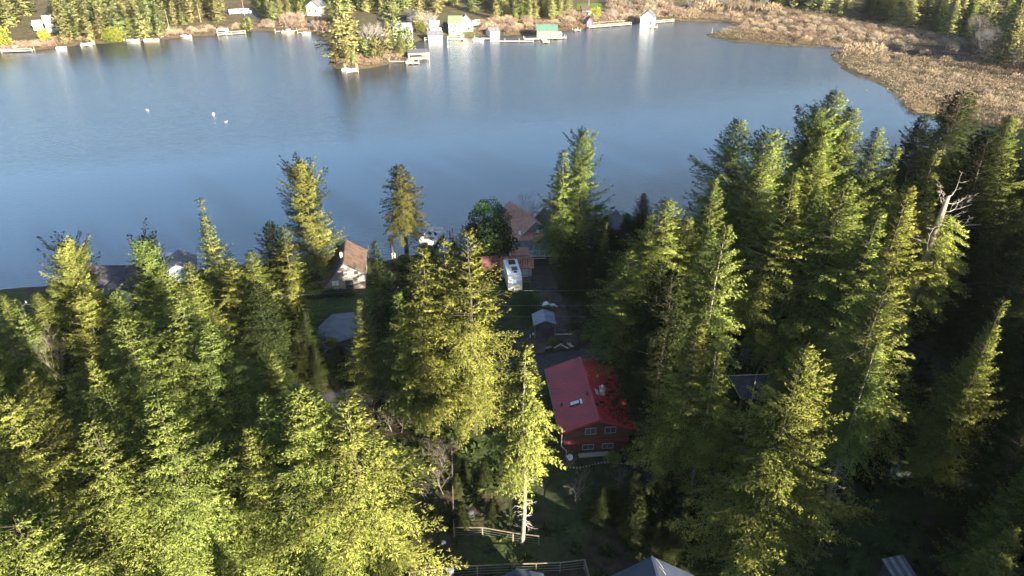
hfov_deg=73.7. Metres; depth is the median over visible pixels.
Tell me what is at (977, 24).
bare tree
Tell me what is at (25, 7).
conifer tree
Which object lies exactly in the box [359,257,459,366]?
fir tree
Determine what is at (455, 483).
fir tree
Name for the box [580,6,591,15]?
house
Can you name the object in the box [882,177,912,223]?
fir tree
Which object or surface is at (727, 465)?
fir tree
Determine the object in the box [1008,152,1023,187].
fir tree
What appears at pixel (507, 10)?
conifer tree
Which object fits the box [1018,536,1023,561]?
forest
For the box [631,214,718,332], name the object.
fir tree
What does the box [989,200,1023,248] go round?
fir tree
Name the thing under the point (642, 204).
fir tree
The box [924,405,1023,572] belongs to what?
fir tree
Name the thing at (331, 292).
hedge
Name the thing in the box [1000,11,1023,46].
conifer tree
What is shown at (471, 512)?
compost bin
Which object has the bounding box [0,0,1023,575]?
ground
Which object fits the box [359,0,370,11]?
conifer tree
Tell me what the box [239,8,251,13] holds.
parked van
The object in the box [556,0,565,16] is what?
conifer tree
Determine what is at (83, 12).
conifer tree
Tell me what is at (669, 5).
bare shrub
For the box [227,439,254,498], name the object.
fir tree
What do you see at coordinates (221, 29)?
boat canopy
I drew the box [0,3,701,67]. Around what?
shore brush
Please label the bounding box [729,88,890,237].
fir tree
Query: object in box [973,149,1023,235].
fir tree
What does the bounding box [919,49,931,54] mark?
bare shrub
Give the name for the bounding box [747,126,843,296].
fir tree
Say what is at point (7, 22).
conifer tree
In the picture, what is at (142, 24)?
conifer tree
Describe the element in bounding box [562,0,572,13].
conifer tree
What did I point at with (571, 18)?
bare shrub
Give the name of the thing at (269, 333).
fir tree
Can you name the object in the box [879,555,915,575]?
lean to
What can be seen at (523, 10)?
conifer tree
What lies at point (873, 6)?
conifer tree
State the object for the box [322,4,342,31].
conifer tree
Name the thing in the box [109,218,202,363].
fir tree
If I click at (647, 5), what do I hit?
bare shrub
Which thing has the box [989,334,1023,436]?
fir tree
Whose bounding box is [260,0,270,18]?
conifer tree
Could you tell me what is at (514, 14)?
conifer tree
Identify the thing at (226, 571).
fir tree
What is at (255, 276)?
fir tree
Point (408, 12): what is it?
shed
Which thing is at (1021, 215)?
fir tree
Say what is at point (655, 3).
bare shrub
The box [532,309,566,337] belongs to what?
open shelter
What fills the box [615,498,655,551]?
fir tree
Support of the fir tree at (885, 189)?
on the ground at (904, 502)
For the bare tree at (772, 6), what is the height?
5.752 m
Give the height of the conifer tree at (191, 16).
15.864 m
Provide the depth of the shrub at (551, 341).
97.31 m
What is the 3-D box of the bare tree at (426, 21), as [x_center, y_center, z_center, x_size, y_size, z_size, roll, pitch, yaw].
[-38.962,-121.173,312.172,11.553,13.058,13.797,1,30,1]
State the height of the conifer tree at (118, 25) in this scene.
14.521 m
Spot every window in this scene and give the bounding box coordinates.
[331,280,339,285]
[342,270,350,275]
[582,444,593,449]
[585,428,595,434]
[602,443,613,448]
[605,426,615,433]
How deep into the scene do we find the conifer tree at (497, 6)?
346.86 m
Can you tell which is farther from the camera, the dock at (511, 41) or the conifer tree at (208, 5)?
the conifer tree at (208, 5)
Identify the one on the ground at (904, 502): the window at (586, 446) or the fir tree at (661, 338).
the fir tree at (661, 338)
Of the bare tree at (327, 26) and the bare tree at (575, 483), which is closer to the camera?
the bare tree at (575, 483)
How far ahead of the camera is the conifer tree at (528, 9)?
347.92 m
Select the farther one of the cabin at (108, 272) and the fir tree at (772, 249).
the cabin at (108, 272)
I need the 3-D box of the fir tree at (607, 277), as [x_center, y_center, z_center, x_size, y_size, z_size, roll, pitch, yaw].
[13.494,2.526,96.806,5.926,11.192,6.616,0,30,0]
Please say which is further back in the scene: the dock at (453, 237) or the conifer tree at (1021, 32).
the conifer tree at (1021, 32)
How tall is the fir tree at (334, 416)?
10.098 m
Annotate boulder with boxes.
[890,461,912,480]
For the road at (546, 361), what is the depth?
93.82 m
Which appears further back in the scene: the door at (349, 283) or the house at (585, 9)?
the house at (585, 9)
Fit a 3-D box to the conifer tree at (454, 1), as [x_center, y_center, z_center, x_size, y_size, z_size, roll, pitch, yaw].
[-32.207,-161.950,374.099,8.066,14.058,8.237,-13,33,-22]
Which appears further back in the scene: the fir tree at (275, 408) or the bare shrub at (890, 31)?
the bare shrub at (890, 31)
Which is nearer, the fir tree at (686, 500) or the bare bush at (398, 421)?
the fir tree at (686, 500)
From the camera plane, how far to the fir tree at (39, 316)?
88.80 m
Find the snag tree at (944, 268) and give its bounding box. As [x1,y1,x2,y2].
[878,172,979,351]
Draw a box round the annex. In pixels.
[31,20,45,29]
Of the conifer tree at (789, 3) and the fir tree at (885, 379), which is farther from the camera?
the conifer tree at (789, 3)
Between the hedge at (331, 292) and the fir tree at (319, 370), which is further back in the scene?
the hedge at (331, 292)
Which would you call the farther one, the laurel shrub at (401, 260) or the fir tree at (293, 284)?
the laurel shrub at (401, 260)
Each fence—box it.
[409,559,589,575]
[451,448,539,545]
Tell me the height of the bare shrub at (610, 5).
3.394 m
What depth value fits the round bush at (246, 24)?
331.45 m
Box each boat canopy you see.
[216,28,227,32]
[407,49,429,60]
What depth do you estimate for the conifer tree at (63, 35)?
299.34 m
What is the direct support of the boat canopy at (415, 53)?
in the lake
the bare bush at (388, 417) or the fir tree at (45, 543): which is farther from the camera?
the bare bush at (388, 417)
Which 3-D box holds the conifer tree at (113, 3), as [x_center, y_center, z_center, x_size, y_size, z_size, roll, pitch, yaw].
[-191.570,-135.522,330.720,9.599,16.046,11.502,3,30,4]
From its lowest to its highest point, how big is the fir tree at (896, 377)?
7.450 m
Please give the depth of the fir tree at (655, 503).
66.41 m
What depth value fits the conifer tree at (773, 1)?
378.12 m
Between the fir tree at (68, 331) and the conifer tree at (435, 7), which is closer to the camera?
the fir tree at (68, 331)
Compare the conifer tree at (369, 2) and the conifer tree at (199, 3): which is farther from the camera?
the conifer tree at (369, 2)
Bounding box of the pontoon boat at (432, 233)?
[419,227,444,246]
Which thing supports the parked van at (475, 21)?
on the ground at (904, 502)
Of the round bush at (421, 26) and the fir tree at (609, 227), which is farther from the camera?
the round bush at (421, 26)
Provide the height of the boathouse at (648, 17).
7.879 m
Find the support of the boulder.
on the ground at (904, 502)
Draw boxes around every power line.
[22,282,991,304]
[30,310,950,331]
[63,298,972,319]
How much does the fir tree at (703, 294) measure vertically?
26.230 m
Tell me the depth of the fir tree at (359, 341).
82.70 m
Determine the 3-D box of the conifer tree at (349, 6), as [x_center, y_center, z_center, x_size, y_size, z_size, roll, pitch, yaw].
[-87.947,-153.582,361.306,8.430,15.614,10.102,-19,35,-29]
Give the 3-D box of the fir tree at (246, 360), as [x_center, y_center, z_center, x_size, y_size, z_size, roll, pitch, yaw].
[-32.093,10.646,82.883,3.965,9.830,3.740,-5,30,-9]
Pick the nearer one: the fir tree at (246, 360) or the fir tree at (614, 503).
the fir tree at (614, 503)
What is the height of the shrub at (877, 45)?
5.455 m
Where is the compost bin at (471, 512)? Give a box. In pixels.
[467,509,474,520]
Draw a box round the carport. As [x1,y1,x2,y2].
[727,374,779,411]
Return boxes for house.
[41,15,56,32]
[306,0,326,15]
[380,23,413,41]
[448,16,462,34]
[462,13,473,31]
[492,201,552,258]
[544,356,644,457]
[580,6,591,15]
[612,556,693,575]
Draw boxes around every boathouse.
[427,30,442,40]
[485,27,499,36]
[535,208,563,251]
[536,24,557,37]
[583,17,592,26]
[640,8,655,25]
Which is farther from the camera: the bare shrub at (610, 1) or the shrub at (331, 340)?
the bare shrub at (610, 1)
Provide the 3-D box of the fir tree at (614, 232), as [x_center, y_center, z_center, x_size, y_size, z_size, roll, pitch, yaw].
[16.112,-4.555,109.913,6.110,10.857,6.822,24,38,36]
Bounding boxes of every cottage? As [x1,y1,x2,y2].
[322,239,366,289]
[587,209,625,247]
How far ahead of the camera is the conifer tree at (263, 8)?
355.73 m
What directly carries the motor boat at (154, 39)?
on the lake
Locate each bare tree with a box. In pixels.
[10,322,69,399]
[278,11,306,24]
[286,19,303,26]
[314,11,338,21]
[314,20,330,30]
[320,20,341,31]
[358,21,387,44]
[416,11,438,32]
[506,191,550,218]
[561,448,576,469]
[565,468,589,501]
[606,461,639,484]
[693,0,724,11]
[720,335,739,375]
[726,0,735,11]
[733,0,750,12]
[751,1,761,13]
[761,1,782,11]
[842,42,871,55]
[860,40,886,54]
[967,14,991,41]
[971,27,1002,49]
[974,27,1001,54]
[976,23,995,42]
[978,24,1002,48]
[978,39,998,59]
[1007,47,1023,66]
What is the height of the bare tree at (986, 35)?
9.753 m
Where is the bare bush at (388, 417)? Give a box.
[375,404,398,431]
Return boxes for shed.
[103,279,131,305]
[405,9,417,20]
[480,255,506,277]
[503,568,543,575]
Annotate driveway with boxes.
[315,312,372,353]
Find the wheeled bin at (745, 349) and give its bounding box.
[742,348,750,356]
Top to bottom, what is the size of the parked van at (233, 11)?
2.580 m
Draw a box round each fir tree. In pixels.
[0,293,50,360]
[0,326,7,350]
[0,338,31,396]
[0,352,36,450]
[0,379,142,565]
[0,472,15,519]
[0,477,157,575]
[5,297,68,400]
[13,292,72,373]
[16,381,85,487]
[21,366,90,490]
[21,513,93,574]
[26,461,83,529]
[30,414,211,575]
[33,277,75,372]
[36,231,127,364]
[49,283,147,395]
[50,306,112,403]
[57,311,230,474]
[58,373,98,450]
[79,388,147,499]
[81,276,120,342]
[84,355,153,469]
[99,290,161,373]
[100,390,154,495]
[103,389,300,575]
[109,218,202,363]
[124,288,266,446]
[136,266,235,380]
[145,458,188,523]
[159,317,294,484]
[173,260,245,362]
[191,197,242,317]
[213,556,245,575]
[214,255,267,353]
[216,423,303,575]
[222,280,314,386]
[222,381,419,575]
[224,249,304,341]
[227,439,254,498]
[237,343,265,393]
[238,391,298,519]
[247,221,323,321]
[252,348,323,432]
[252,389,419,575]
[256,391,291,465]
[261,388,470,575]
[267,226,331,329]
[276,152,347,278]
[278,318,296,368]
[284,330,311,379]
[291,302,326,354]
[294,341,317,383]
[296,310,333,365]
[304,347,336,391]
[314,400,349,438]
[325,345,355,387]
[336,298,391,404]
[355,241,395,343]
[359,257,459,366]
[370,243,484,439]
[372,289,427,425]
[397,234,502,443]
[406,224,534,453]
[447,501,473,536]
[448,472,463,497]
[458,459,474,484]
[471,458,494,490]
[476,338,566,545]
[483,495,500,520]
[527,149,594,270]
[538,126,617,255]
[551,219,587,279]
[569,248,662,378]
[576,214,612,280]
[581,486,615,530]
[584,271,616,338]
[586,197,732,331]
[586,240,624,294]
[587,222,610,282]
[590,259,623,321]
[591,215,614,247]
[595,265,719,455]
[601,229,625,264]
[605,488,619,522]
[607,468,653,538]
[608,210,663,314]
[610,487,655,549]
[613,229,632,276]
[613,259,685,386]
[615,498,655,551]
[616,319,734,511]
[618,213,637,253]
[618,219,639,254]
[629,192,658,245]
[631,213,646,258]
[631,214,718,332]
[635,520,668,560]
[645,482,672,531]
[654,519,689,568]
[657,226,743,373]
[658,491,699,558]
[660,347,738,498]
[663,341,887,575]
[663,504,704,557]
[667,117,775,304]
[672,223,751,389]
[673,462,698,509]
[678,178,743,310]
[688,124,824,298]
[699,521,736,563]
[706,484,725,519]
[711,450,749,490]
[711,481,756,553]
[721,169,820,361]
[723,364,765,462]
[725,188,814,338]
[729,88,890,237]
[729,172,946,393]
[743,104,867,257]
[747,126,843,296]
[751,516,791,574]
[775,274,933,496]
[778,183,829,298]
[780,457,808,502]
[788,208,911,380]
[798,106,915,263]
[811,341,901,506]
[816,127,899,282]
[820,184,941,385]
[821,317,878,404]
[845,146,902,283]
[851,433,889,491]
[863,204,925,329]
[869,351,891,407]
[871,387,912,443]
[872,115,943,235]
[874,146,954,313]
[874,191,902,236]
[875,88,993,236]
[875,397,912,455]
[881,361,905,402]
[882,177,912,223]
[886,345,907,380]
[893,326,1008,506]
[898,385,916,443]
[901,127,1023,302]
[905,297,1010,474]
[919,238,1001,347]
[921,114,1023,258]
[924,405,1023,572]
[929,467,1023,575]
[932,298,1023,419]
[943,238,1023,374]
[947,351,1023,496]
[947,525,1022,575]
[956,194,1023,313]
[958,149,1023,224]
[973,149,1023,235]
[982,266,1023,340]
[986,201,1023,289]
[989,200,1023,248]
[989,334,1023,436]
[992,175,1023,249]
[1002,161,1023,196]
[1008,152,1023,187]
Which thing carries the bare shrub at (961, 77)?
on the ground at (904, 502)
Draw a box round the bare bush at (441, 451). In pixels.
[417,434,460,466]
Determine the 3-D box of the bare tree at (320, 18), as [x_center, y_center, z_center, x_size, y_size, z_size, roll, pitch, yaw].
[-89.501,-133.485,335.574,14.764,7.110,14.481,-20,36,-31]
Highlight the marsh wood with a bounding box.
[819,0,1015,26]
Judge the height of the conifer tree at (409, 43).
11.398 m
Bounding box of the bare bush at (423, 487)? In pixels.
[411,478,431,498]
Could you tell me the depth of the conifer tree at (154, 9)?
322.94 m
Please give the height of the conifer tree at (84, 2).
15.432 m
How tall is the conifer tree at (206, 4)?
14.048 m
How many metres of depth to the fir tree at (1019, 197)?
113.69 m
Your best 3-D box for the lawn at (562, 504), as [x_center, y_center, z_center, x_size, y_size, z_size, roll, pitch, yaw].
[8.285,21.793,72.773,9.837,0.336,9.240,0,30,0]
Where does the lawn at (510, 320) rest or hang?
on the ground at (904, 502)
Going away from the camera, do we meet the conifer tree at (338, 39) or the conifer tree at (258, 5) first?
the conifer tree at (338, 39)
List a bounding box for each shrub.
[323,336,338,348]
[335,239,342,250]
[397,254,412,271]
[424,245,435,257]
[448,241,458,255]
[481,22,493,27]
[487,16,501,23]
[510,22,523,27]
[517,289,544,318]
[520,15,532,20]
[548,337,557,345]
[556,14,568,20]
[561,15,575,21]
[563,8,576,14]
[568,11,587,19]
[603,449,621,466]
[605,2,616,7]
[607,0,623,3]
[608,6,625,12]
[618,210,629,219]
[620,13,631,19]
[626,3,636,8]
[637,0,651,4]
[639,2,656,10]
[649,1,666,8]
[658,1,673,8]
[669,4,690,15]
[688,7,700,13]
[782,19,793,23]
[796,27,807,32]
[800,34,812,40]
[849,27,860,33]
[869,31,882,36]
[877,34,889,39]
[884,28,894,33]
[902,44,914,50]
[903,33,916,40]
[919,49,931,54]
[926,67,941,74]
[945,44,959,50]
[951,73,964,79]
[978,93,999,102]
[1009,72,1023,78]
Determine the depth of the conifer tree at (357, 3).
368.12 m
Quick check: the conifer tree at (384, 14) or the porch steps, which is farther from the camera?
the conifer tree at (384, 14)
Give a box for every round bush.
[37,28,49,41]
[99,28,115,41]
[109,26,122,41]
[239,16,253,30]
[416,21,425,31]
[590,6,601,18]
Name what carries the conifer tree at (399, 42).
on the ground at (904, 502)
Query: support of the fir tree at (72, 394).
on the ground at (904, 502)
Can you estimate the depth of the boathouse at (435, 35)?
309.56 m
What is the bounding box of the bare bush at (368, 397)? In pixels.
[358,380,383,410]
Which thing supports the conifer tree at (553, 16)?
on the ground at (904, 502)
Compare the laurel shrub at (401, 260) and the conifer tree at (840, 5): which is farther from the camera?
the conifer tree at (840, 5)
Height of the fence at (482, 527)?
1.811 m
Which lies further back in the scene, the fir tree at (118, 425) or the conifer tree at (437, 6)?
the conifer tree at (437, 6)
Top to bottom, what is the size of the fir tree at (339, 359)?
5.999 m
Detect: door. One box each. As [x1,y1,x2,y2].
[345,280,353,288]
[522,269,527,276]
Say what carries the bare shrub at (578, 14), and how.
on the ground at (904, 502)
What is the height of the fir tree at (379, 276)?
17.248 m
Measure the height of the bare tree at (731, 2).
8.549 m
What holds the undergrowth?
on the ground at (904, 502)
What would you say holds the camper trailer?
on the ground at (904, 502)
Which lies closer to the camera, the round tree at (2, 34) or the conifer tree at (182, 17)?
the round tree at (2, 34)
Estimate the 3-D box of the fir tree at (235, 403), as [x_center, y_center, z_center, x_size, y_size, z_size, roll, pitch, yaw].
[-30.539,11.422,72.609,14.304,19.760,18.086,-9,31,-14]
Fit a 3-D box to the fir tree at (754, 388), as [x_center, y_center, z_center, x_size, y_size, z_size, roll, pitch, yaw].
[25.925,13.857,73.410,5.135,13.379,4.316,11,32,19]
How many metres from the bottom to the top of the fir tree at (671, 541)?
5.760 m
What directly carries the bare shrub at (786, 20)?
on the ground at (904, 502)
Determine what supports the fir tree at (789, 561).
on the ground at (904, 502)
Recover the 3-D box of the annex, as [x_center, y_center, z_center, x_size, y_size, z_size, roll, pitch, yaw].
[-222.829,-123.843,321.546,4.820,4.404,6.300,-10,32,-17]
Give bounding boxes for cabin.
[63,265,154,296]
[160,249,197,282]
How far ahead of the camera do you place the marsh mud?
288.77 m
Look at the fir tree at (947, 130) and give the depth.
117.84 m
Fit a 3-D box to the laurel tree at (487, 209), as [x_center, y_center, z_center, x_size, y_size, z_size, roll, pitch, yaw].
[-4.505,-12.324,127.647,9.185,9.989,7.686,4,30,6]
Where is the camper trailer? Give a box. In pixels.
[503,259,521,293]
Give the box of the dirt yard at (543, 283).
[515,266,577,355]
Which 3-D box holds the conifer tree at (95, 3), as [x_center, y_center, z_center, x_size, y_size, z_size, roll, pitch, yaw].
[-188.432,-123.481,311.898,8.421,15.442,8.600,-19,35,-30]
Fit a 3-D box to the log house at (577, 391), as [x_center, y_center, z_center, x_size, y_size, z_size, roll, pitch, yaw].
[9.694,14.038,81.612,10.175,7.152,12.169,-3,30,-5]
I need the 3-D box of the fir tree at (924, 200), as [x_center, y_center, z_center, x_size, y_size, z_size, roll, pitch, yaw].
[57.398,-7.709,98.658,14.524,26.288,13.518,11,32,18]
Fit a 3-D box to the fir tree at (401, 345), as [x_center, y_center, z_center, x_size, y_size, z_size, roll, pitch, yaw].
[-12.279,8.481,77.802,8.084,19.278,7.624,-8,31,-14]
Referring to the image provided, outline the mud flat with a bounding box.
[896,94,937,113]
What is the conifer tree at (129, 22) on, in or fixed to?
on the ground at (904, 502)
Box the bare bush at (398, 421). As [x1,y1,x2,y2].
[386,411,408,431]
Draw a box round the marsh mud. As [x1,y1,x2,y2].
[838,45,973,57]
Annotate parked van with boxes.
[228,9,240,14]
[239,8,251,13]
[473,19,479,25]
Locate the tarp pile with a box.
[542,301,549,307]
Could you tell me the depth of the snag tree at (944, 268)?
81.74 m
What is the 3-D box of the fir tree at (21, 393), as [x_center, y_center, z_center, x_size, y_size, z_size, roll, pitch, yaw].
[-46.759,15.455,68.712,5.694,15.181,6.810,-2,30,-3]
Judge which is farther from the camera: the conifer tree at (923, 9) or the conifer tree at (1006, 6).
the conifer tree at (923, 9)
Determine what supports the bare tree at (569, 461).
on the ground at (904, 502)
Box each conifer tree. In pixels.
[0,0,18,26]
[0,0,24,24]
[14,0,38,15]
[15,0,35,13]
[48,1,68,33]
[49,2,70,35]
[54,14,73,43]
[56,9,76,38]
[65,1,86,37]
[66,0,87,16]
[66,5,83,30]
[70,15,84,38]
[76,0,91,17]
[76,14,99,41]
[79,4,96,33]
[88,0,108,14]
[88,4,111,39]
[91,0,108,32]
[93,12,105,37]
[101,2,112,28]
[103,8,116,28]
[107,0,125,17]
[108,6,132,40]
[111,0,137,32]
[119,0,139,22]
[119,6,132,34]
[120,12,136,36]
[124,0,148,21]
[128,0,145,32]
[130,5,155,38]
[131,0,161,31]
[141,7,153,32]
[146,0,166,21]
[146,0,166,24]
[151,3,169,30]
[151,6,165,32]
[151,14,164,34]
[162,0,181,16]
[165,0,181,24]
[176,0,189,15]
[177,5,186,25]
[178,0,202,21]
[189,0,209,18]
[201,0,212,16]
[202,0,222,18]
[209,0,225,21]
[253,0,261,10]
[258,0,271,16]
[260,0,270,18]
[266,1,282,23]
[268,0,284,16]
[271,0,288,16]
[282,0,289,14]
[283,0,294,15]
[286,0,296,11]
[294,0,308,17]
[296,1,303,16]
[315,0,364,57]
[320,5,333,27]
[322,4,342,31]
[330,43,346,63]
[339,36,355,63]
[342,17,366,54]
[343,0,355,12]
[345,0,362,6]
[348,45,360,64]
[353,0,367,9]
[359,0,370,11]
[359,37,378,58]
[362,0,376,9]
[365,35,385,59]
[368,0,392,10]
[374,0,408,43]
[378,21,399,53]
[385,0,401,11]
[392,33,406,57]
[395,0,412,10]
[396,26,415,54]
[408,0,431,26]
[428,0,443,7]
[429,0,445,12]
[448,0,458,5]
[463,0,482,11]
[489,0,502,19]
[489,0,508,11]
[505,0,521,19]
[506,0,513,14]
[517,0,529,18]
[518,0,534,15]
[524,0,533,17]
[531,0,540,18]
[532,0,541,13]
[538,0,549,12]
[541,0,552,16]
[543,0,559,18]
[552,0,563,16]
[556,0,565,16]
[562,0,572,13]
[737,0,752,7]
[750,0,765,7]
[766,0,784,7]
[785,0,797,6]
[796,0,820,9]
[814,0,832,11]
[833,0,844,16]
[854,0,878,12]
[858,0,880,20]
[873,0,906,21]
[888,0,923,26]
[897,0,910,21]
[906,0,923,23]
[913,0,933,25]
[920,0,957,31]
[925,0,942,24]
[938,0,962,34]
[949,0,960,25]
[951,0,985,39]
[951,3,977,33]
[955,0,978,30]
[970,0,997,36]
[974,0,996,37]
[978,11,997,43]
[983,0,1017,35]
[984,0,1023,63]
[987,0,1023,45]
[993,4,1023,60]
[997,0,1018,28]
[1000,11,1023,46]
[1009,15,1023,59]
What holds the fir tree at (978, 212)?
on the ground at (904, 502)
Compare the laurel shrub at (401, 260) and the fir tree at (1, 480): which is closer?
the fir tree at (1, 480)
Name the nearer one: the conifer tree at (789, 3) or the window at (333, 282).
the window at (333, 282)
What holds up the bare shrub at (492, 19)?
on the ground at (904, 502)
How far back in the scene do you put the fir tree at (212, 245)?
98.72 m
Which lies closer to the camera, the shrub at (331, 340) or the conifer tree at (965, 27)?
the shrub at (331, 340)
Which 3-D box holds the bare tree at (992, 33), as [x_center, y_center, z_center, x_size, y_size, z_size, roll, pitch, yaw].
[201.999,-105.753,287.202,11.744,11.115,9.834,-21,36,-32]
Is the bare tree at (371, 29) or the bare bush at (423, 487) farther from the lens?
the bare tree at (371, 29)
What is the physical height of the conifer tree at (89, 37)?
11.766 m
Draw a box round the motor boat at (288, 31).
[281,29,293,32]
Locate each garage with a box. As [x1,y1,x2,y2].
[429,20,440,30]
[500,247,533,277]
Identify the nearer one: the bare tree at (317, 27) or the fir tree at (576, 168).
the fir tree at (576, 168)
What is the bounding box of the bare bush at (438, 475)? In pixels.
[424,453,451,494]
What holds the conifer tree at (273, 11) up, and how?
on the ground at (904, 502)
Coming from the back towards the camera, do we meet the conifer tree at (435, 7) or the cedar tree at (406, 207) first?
the conifer tree at (435, 7)
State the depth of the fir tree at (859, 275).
80.50 m
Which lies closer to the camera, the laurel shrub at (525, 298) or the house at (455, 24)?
the laurel shrub at (525, 298)
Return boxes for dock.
[0,47,34,52]
[158,250,185,257]
[217,30,245,34]
[344,64,358,73]
[389,235,395,258]
[449,228,460,247]
[490,38,533,42]
[523,34,565,39]
[587,21,631,27]
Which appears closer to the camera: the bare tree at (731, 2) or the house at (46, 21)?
the house at (46, 21)
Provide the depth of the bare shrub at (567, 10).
357.62 m
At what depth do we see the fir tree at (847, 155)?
98.31 m
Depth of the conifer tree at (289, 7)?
353.96 m
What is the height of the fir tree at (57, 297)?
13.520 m
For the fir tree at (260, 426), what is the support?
on the ground at (904, 502)
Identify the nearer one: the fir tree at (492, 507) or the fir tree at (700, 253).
the fir tree at (492, 507)
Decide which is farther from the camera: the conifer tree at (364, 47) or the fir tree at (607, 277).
the conifer tree at (364, 47)
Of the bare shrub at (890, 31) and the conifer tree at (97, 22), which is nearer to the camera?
the conifer tree at (97, 22)
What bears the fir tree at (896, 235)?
on the ground at (904, 502)
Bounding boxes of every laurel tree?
[465,196,511,246]
[473,220,519,274]
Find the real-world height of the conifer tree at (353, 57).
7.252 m
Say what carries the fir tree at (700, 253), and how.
on the ground at (904, 502)
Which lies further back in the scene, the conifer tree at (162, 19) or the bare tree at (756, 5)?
the bare tree at (756, 5)
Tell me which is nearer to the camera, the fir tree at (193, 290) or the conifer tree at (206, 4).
the fir tree at (193, 290)
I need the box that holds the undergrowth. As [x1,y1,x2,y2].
[0,257,1023,575]
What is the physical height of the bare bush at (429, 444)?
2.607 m
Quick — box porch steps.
[522,275,530,281]
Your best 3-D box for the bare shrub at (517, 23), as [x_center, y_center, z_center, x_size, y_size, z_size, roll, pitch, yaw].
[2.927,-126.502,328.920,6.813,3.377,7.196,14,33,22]
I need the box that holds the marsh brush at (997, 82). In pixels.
[696,5,1023,130]
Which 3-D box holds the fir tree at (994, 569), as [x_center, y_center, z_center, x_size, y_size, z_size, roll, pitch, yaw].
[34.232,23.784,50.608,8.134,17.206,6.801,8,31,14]
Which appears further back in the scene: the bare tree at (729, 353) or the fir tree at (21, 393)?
the bare tree at (729, 353)
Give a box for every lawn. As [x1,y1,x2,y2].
[292,294,374,326]
[494,291,532,340]
[544,462,631,527]
[576,3,602,10]
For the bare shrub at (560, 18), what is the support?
on the ground at (904, 502)
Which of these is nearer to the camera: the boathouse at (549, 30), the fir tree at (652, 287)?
the fir tree at (652, 287)
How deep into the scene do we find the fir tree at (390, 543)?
55.48 m
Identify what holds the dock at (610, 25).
in the lake
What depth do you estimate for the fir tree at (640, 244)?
90.80 m
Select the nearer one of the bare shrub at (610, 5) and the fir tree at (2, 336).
the fir tree at (2, 336)
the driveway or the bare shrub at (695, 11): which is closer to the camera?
the driveway
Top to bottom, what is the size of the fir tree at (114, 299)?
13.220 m
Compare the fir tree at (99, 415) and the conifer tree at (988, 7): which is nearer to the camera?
the fir tree at (99, 415)
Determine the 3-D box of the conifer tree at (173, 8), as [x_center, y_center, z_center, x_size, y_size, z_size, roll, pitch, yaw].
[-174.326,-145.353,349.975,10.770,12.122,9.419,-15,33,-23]
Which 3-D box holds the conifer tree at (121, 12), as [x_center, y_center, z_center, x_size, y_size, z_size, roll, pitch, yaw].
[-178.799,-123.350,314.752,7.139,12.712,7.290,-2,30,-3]
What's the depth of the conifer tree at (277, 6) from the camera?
354.92 m
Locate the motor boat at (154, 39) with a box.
[142,37,158,40]
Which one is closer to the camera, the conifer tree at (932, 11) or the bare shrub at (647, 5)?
the conifer tree at (932, 11)
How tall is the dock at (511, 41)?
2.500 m
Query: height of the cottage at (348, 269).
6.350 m
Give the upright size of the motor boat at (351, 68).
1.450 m
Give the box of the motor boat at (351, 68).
[341,67,355,70]
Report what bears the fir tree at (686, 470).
on the ground at (904, 502)
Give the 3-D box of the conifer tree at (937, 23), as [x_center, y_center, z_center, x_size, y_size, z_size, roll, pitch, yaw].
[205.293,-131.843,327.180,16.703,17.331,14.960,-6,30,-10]
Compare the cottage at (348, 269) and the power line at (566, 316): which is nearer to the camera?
the power line at (566, 316)
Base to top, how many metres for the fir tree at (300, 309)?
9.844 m
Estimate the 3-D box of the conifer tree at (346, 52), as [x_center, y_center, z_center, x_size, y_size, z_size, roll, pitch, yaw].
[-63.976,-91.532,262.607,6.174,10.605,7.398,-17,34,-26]
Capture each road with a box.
[163,10,318,23]
[226,344,906,453]
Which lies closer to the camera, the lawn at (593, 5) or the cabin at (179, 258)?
the cabin at (179, 258)
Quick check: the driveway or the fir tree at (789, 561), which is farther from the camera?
the driveway
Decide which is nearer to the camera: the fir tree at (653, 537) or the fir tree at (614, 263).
the fir tree at (653, 537)
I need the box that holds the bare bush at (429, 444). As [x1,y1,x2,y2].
[418,437,441,455]
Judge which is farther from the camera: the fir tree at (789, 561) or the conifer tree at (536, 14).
the conifer tree at (536, 14)
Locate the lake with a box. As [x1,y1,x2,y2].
[0,20,953,289]
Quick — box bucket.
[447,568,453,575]
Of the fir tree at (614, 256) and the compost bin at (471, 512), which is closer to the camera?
the compost bin at (471, 512)
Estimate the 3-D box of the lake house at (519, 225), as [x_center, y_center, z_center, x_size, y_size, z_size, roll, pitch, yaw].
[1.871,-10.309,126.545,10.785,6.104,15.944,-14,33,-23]
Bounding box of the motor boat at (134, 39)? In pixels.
[125,38,139,40]
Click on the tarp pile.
(545, 303)
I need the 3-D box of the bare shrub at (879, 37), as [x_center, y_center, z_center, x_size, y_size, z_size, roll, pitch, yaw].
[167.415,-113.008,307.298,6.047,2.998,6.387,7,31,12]
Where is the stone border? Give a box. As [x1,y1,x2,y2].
[566,461,633,467]
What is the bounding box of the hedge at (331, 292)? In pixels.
[310,287,355,299]
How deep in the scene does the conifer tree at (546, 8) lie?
354.99 m
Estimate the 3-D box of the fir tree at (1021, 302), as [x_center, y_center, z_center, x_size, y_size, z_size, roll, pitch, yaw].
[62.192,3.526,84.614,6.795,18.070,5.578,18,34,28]
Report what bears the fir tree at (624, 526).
on the ground at (904, 502)
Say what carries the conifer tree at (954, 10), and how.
on the ground at (904, 502)
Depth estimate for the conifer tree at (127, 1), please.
329.87 m
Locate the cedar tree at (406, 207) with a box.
[379,164,430,250]
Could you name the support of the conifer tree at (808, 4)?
on the ground at (904, 502)
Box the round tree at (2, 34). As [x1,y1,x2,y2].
[0,25,12,46]

